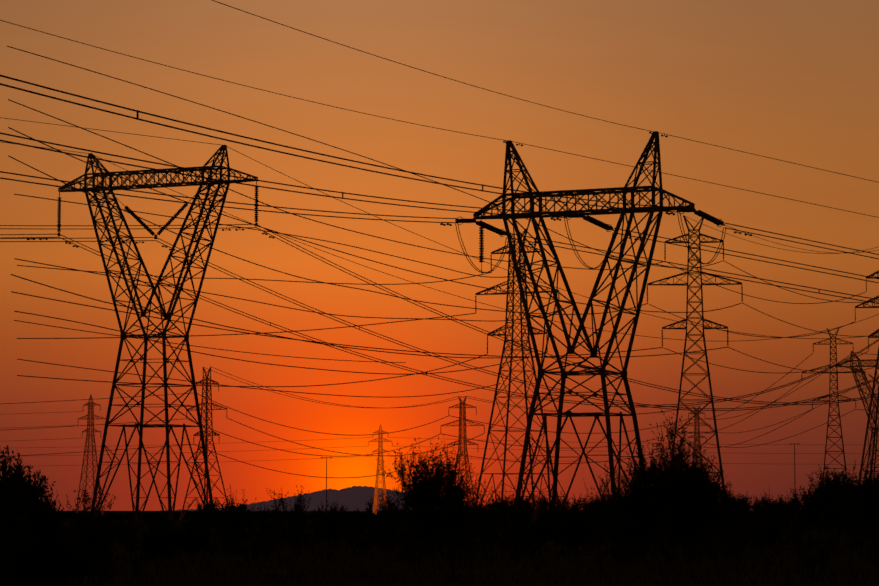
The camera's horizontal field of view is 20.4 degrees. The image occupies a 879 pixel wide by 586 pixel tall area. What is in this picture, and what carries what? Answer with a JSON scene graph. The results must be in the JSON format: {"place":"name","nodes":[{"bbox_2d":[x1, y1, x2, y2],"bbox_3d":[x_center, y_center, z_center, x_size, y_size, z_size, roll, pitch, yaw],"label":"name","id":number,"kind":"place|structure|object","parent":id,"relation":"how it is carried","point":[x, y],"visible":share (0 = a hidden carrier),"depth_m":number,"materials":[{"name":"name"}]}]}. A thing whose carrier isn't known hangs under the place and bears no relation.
{"place":"outdoors","nodes":[
{"label":"outdoors","id":0,"kind":"place"},
{"bbox_2d":[160,486,462,510],"bbox_3d":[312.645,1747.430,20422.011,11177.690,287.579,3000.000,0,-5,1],"label":"distant hills","id":1,"kind":"structure","parent":0,"point":[352,498],"depth_m":20992.31,"materials":[{"name":"black"}]},
{"bbox_2d":[0,511,878,585],"bbox_3d":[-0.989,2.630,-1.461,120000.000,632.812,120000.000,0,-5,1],"label":"ground","id":2,"kind":"structure","parent":0,"point":[347,557],"depth_m":127.38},
{"bbox_2d":[76,394,105,514],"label":"tower","id":3,"kind":"structure","parent":2,"relation":"on","point":[90,405],"depth_m":1398.54,"materials":[{"name":"metal"}]},
{"bbox_2d":[57,145,257,531],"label":"suspension pylon","id":4,"kind":"object","parent":2,"relation":"on","point":[190,262],"visible":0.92,"depth_m":299.77,"materials":[{"name":"metal"}]},
{"bbox_2d":[180,366,228,519],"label":"tower","id":5,"kind":"structure","parent":2,"relation":"on","point":[206,422],"depth_m":708.13,"materials":[{"name":"metal"}]},
{"bbox_2d":[320,457,332,507],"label":"utility pole","id":6,"kind":"object","parent":2,"relation":"on","point":[326,477],"visible":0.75,"depth_m":417.75,"materials":[{"name":"metal"}]},
{"bbox_2d":[369,424,391,513],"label":"tower","id":7,"kind":"structure","parent":2,"relation":"on","point":[378,466],"depth_m":1894.88,"materials":[{"name":"metal"}]},
{"bbox_2d":[0,408,878,585],"bbox_3d":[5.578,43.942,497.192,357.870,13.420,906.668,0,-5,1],"label":"shrubs","id":8,"kind":"object","parent":2,"relation":"on","point":[31,524],"depth_m":137.49,"materials":[{"name":"black plant"}]},
{"bbox_2d":[441,396,484,505],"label":"tower","id":9,"kind":"structure","parent":2,"relation":"on","point":[460,440],"depth_m":987.26,"materials":[{"name":"metal"}]},
{"bbox_2d":[472,230,562,524],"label":"tower","id":10,"kind":"structure","parent":2,"relation":"on","point":[510,371],"depth_m":444.34,"materials":[{"name":"metal"}]},
{"bbox_2d":[473,131,694,536],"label":"tension pylon","id":11,"kind":"object","parent":2,"relation":"on","point":[593,350],"visible":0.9,"depth_m":259.04,"materials":[{"name":"metal"}]},
{"bbox_2d":[27,110,878,454],"bbox_3d":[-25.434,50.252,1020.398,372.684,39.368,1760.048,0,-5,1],"label":"insulator strings","id":12,"kind":"object","parent":11,"relation":"hanging from","point":[503,234],"visible":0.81,"depth_m":266.52,"materials":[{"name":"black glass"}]},
{"bbox_2d":[647,215,741,494],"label":"tower","id":13,"kind":"structure","parent":2,"relation":"on","point":[688,273],"depth_m":429.03,"materials":[{"name":"metal"}]},
{"bbox_2d":[683,406,710,474],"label":"tower","id":14,"kind":"structure","parent":2,"relation":"on","point":[696,422],"depth_m":1494.82,"materials":[{"name":"metal"}]},
{"bbox_2d":[790,443,798,524],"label":"utility pole","id":15,"kind":"object","parent":2,"relation":"on","point":[794,467],"visible":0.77,"depth_m":466.95,"materials":[{"name":"metal"}]},
{"bbox_2d":[802,328,865,518],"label":"tower","id":16,"kind":"structure","parent":2,"relation":"on","point":[838,396],"depth_m":647.34,"materials":[{"name":"metal"}]},
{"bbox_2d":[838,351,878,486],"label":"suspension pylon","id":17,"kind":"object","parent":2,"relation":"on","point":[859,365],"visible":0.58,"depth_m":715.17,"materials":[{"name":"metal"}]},
{"bbox_2d":[855,270,878,485],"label":"tower","id":18,"kind":"structure","parent":2,"relation":"on","point":[876,427],"depth_m":608.80,"materials":[{"name":"metal"}]},
{"bbox_2d":[0,0,878,477],"bbox_3d":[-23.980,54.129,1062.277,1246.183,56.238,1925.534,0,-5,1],"label":"conductors","id":19,"kind":"object","parent":18,"relation":"attached to","point":[670,406],"visible":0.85,"depth_m":304.00,"materials":[{"name":"grey"}]},
{"bbox_2d":[0,0,878,510],"label":"sky","id":20,"kind":"structure","parent":0,"point":[794,81],"materials":[{"name":"orange"}]}
]}

